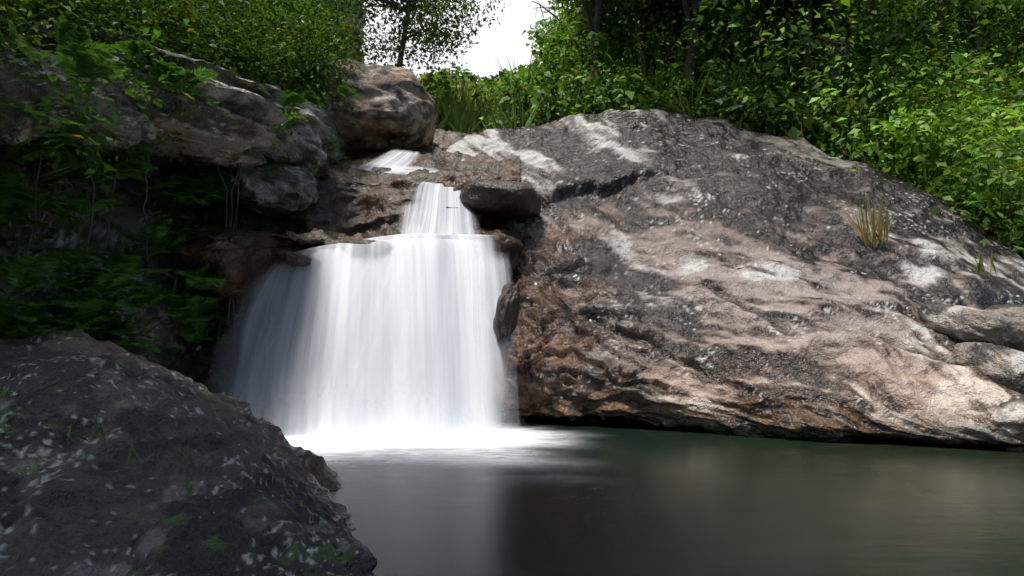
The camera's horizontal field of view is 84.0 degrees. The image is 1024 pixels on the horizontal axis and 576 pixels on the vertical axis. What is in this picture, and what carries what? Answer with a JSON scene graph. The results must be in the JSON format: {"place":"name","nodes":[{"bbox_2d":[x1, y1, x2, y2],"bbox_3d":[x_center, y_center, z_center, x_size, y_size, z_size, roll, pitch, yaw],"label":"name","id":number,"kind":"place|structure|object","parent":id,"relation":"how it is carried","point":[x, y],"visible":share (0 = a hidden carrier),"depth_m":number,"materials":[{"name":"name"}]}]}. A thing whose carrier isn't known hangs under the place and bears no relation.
{"place":"outdoors","nodes":[
{"label":"outdoors","id":0,"kind":"place"},
{"bbox_2d":[0,0,365,370],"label":"cliff","id":1,"kind":"structure","parent":0,"point":[13,124],"depth_m":6.62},
{"bbox_2d":[0,0,287,171],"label":"rock","id":2,"kind":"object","parent":1,"relation":"on","point":[252,110],"depth_m":6.83,"materials":[{"name":"grey stone"}]},
{"bbox_2d":[234,72,331,178],"bbox_3d":[-4.607,-2.485,9.344,2.908,1.404,2.861,5,-8,-36],"label":"rock","id":3,"kind":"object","parent":1,"relation":"attached to","point":[314,157],"depth_m":8.84,"materials":[{"name":"grey stone"}]},
{"bbox_2d":[362,0,581,82],"label":"sky","id":4,"kind":"structure","parent":0,"point":[503,41],"materials":[{"name":"white"}]},
{"bbox_2d":[3,0,1023,341],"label":"tree trunks","id":5,"kind":"object","parent":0,"point":[691,24],"visible":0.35,"depth_m":13.56,"materials":[{"name":"brown plant"}]},
{"bbox_2d":[0,0,510,463],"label":"foliage","id":6,"kind":"object","parent":5,"relation":"attached to","point":[238,40],"visible":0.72,"depth_m":6.67,"materials":[{"name":"green plant"}]},
{"bbox_2d":[418,0,1023,259],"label":"bushes","id":7,"kind":"object","parent":5,"relation":"attached to","point":[961,152],"visible":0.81,"depth_m":12.59,"materials":[{"name":"green plant"}]},
{"bbox_2d":[323,420,1023,575],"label":"pool water","id":8,"kind":"structure","parent":0,"point":[568,498],"depth_m":3.68,"materials":[{"name":"grey liquid"}]},
{"bbox_2d":[0,329,376,575],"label":"boulder","id":9,"kind":"object","parent":8,"relation":"in","point":[245,492],"visible":0.94,"depth_m":2.72,"materials":[{"name":"grey stone"}]},
{"bbox_2d":[239,292,304,405],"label":"waterfall","id":10,"kind":"structure","parent":8,"relation":"on","point":[261,361],"depth_m":7.30,"materials":[{"name":"liquid"}]},
{"bbox_2d":[333,410,338,423],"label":"waterfall","id":11,"kind":"structure","parent":8,"relation":"on","point":[336,418],"depth_m":6.91,"materials":[{"name":"liquid"}]},
{"bbox_2d":[171,129,523,416],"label":"cascade rocks","id":12,"kind":"object","parent":8,"relation":"in","point":[358,202],"visible":0.35,"depth_m":8.99,"materials":[{"name":"stone"}]},
{"bbox_2d":[222,163,319,217],"bbox_3d":[-3.971,-1.512,9.194,1.566,0.903,1.853,3,-7,-28],"label":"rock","id":13,"kind":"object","parent":12,"relation":"on","point":[288,189],"depth_m":8.55,"materials":[{"name":"grey stone"}]},
{"bbox_2d":[275,251,311,269],"bbox_3d":[-2.897,-0.350,7.784,0.656,0.274,0.606,0,-6,0],"label":"fallen rock","id":14,"kind":"object","parent":12,"relation":"on","point":[290,259],"visible":0.61,"depth_m":7.52,"materials":[{"name":"grey stone"}]},
{"bbox_2d":[341,239,375,252],"bbox_3d":[-1.949,-0.522,7.943,0.923,0.284,0.615,0,-6,0],"label":"fallen rock","id":15,"kind":"object","parent":12,"relation":"on","point":[362,242],"visible":0.23,"depth_m":7.68,"materials":[{"name":"grey stone"}]},
{"bbox_2d":[233,233,501,430],"bbox_3d":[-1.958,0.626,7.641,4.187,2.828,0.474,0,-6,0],"label":"waterfall","id":16,"kind":"structure","parent":12,"relation":"on","point":[484,293],"depth_m":7.49,"materials":[{"name":"liquid"}]},
{"bbox_2d":[344,264,388,414],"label":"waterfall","id":17,"kind":"structure","parent":16,"relation":"attached to","point":[346,396],"depth_m":7.43,"materials":[{"name":"liquid"}]},
{"bbox_2d":[315,59,436,153],"bbox_3d":[-3.298,-3.704,12.534,3.366,1.974,3.416,0,-6,0],"label":"boulder","id":18,"kind":"object","parent":12,"relation":"on","point":[395,109],"visible":0.46,"depth_m":11.45,"materials":[{"name":"grey stone"}]},
{"bbox_2d":[364,150,416,173],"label":"waterfall","id":19,"kind":"structure","parent":12,"relation":"on","point":[395,159],"depth_m":10.90,"materials":[{"name":"white liquid"}]},
{"bbox_2d":[404,206,417,233],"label":"waterfall","id":20,"kind":"structure","parent":12,"relation":"on","point":[407,221],"depth_m":9.25,"materials":[{"name":"liquid"}]},
{"bbox_2d":[387,167,435,173],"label":"waterfall","id":21,"kind":"structure","parent":12,"relation":"on","point":[406,170],"depth_m":10.48,"materials":[{"name":"white liquid"}]},
{"bbox_2d":[409,182,472,233],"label":"waterfall","id":22,"kind":"structure","parent":12,"relation":"on","point":[436,215],"depth_m":9.40,"materials":[{"name":"liquid"}]},
{"bbox_2d":[459,179,540,219],"bbox_3d":[-0.196,-1.512,9.908,1.429,0.610,1.508,0,-6,0],"label":"rock","id":23,"kind":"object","parent":12,"relation":"on","point":[498,199],"depth_m":9.34,"materials":[{"name":"grey stone"}]},
{"bbox_2d":[265,404,468,434],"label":"spray mist","id":24,"kind":"structure","parent":8,"relation":"on","point":[311,421],"depth_m":6.79,"materials":[{"name":"liquid"}]},
{"bbox_2d":[284,428,549,460],"bbox_3d":[-1.500,1.528,4.761,9.000,0.001,6.800,0,-6,0],"label":"foam sheet","id":25,"kind":"object","parent":8,"relation":"on","point":[363,445],"visible":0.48,"depth_m":6.22,"materials":[{"name":"white liquid"}]},
{"bbox_2d":[443,265,448,416],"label":"waterfall","id":26,"kind":"structure","parent":8,"relation":"on","point":[443,330],"depth_m":7.43,"materials":[{"name":"liquid"}]},
{"bbox_2d":[469,257,484,430],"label":"waterfall","id":27,"kind":"structure","parent":8,"relation":"in","point":[479,399],"depth_m":7.23,"materials":[{"name":"liquid"}]},
{"bbox_2d":[446,108,1023,448],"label":"rock slab","id":28,"kind":"object","parent":8,"relation":"in","point":[708,273],"visible":0.65,"depth_m":8.20,"materials":[{"name":"stone"}]},
{"bbox_2d":[493,282,520,341],"bbox_3d":[-0.069,0.320,7.563,0.365,0.800,0.699,0,-6,0],"label":"fallen rock","id":29,"kind":"object","parent":28,"relation":"attached to","point":[505,319],"visible":1,"depth_m":7.33,"materials":[{"name":"stone"}]},
{"bbox_2d":[841,190,996,314],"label":"grass tufts","id":30,"kind":"object","parent":28,"relation":"on","point":[879,225],"visible":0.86,"depth_m":8.47,"materials":[{"name":"green plant"}]},
{"bbox_2d":[915,302,1023,350],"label":"rock","id":31,"kind":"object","parent":28,"relation":"on","point":[964,323],"depth_m":6.49,"materials":[{"name":"grey stone"}]},
{"bbox_2d":[954,342,1023,393],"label":"rock","id":32,"kind":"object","parent":28,"relation":"on","point":[1002,365],"depth_m":6.08,"materials":[{"name":"grey stone"}]},
{"bbox_2d":[985,304,1023,350],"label":"rock","id":33,"kind":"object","parent":28,"relation":"on","point":[1015,312],"depth_m":6.64,"materials":[{"name":"grey stone"}]},
{"bbox_2d":[987,394,1023,436],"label":"rock","id":34,"kind":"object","parent":28,"relation":"on","point":[1007,417],"depth_m":5.66,"materials":[{"name":"grey stone"}]},
{"bbox_2d":[1006,447,1023,451],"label":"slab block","id":35,"kind":"structure","parent":28,"relation":"on","point":[1018,449],"depth_m":5.67,"materials":[{"name":"black stone"}]},
{"bbox_2d":[496,4,1023,176],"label":"hill","id":36,"kind":"structure","parent":0,"point":[733,59],"depth_m":20.85,"materials":[{"name":"green plant"}]}
]}

